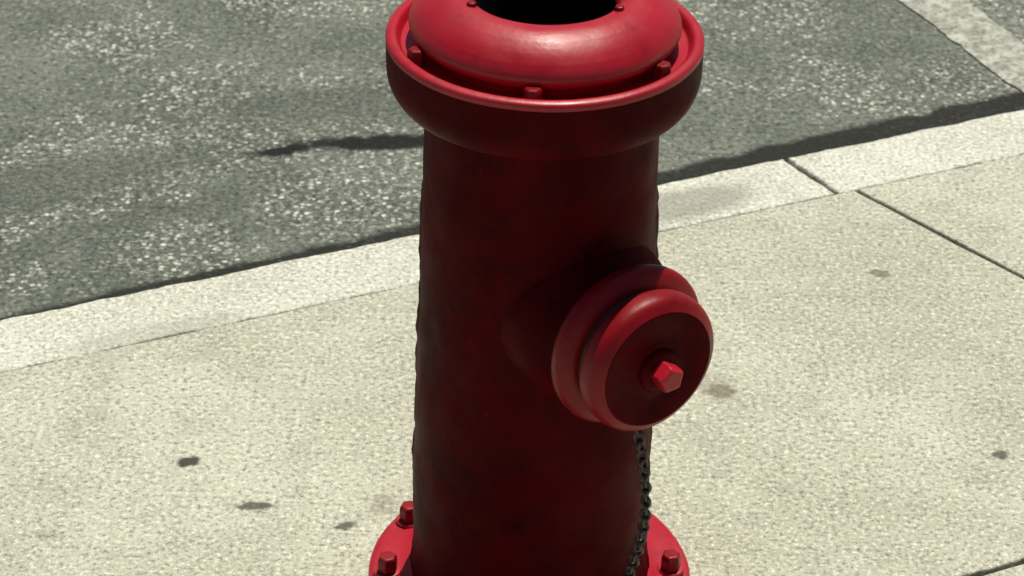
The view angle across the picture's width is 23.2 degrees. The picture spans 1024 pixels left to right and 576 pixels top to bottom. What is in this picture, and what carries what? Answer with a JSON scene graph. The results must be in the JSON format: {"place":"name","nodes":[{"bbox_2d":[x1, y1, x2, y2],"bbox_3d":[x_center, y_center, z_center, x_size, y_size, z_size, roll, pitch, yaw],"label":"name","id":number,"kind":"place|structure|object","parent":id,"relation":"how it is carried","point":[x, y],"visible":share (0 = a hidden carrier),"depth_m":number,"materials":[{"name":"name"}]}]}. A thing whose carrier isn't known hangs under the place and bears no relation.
{"place":"outdoors","nodes":[
{"label":"outdoors","id":0,"kind":"place"},
{"bbox_2d":[0,154,1023,575],"bbox_3d":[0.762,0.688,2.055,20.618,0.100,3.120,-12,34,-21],"label":"sidewalk","id":1,"kind":"structure","parent":0,"point":[854,404],"depth_m":2.81,"materials":[{"name":"concrete"}]},
{"bbox_2d":[368,0,713,575],"bbox_3d":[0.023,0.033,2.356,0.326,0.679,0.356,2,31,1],"label":"fire hydrant","id":2,"kind":"object","parent":1,"relation":"on","point":[564,346],"visible":1,"depth_m":2.22,"materials":[{"name":"red metal"}]},
{"bbox_2d":[0,0,1023,320],"bbox_3d":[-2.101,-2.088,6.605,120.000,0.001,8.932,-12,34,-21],"label":"road","id":3,"kind":"structure","parent":0,"point":[150,144],"depth_m":3.66,"materials":[{"name":"grey asphalt"}]},
{"bbox_2d":[899,0,1023,91],"bbox_3d":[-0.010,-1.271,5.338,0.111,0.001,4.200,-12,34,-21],"label":"parking line","id":4,"kind":"object","parent":3,"relation":"on","point":[981,37],"visible":1,"depth_m":3.93,"materials":[{"name":"paint"}]},
{"label":"ground","id":5,"kind":"structure","parent":0,"visible":0},
{"bbox_2d":[0,110,1023,372],"bbox_3d":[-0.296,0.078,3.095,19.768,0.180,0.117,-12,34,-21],"label":"curb","id":6,"kind":"structure","parent":5,"relation":"on","point":[50,336],"depth_m":3.10,"materials":[{"name":"concrete"}]}
]}

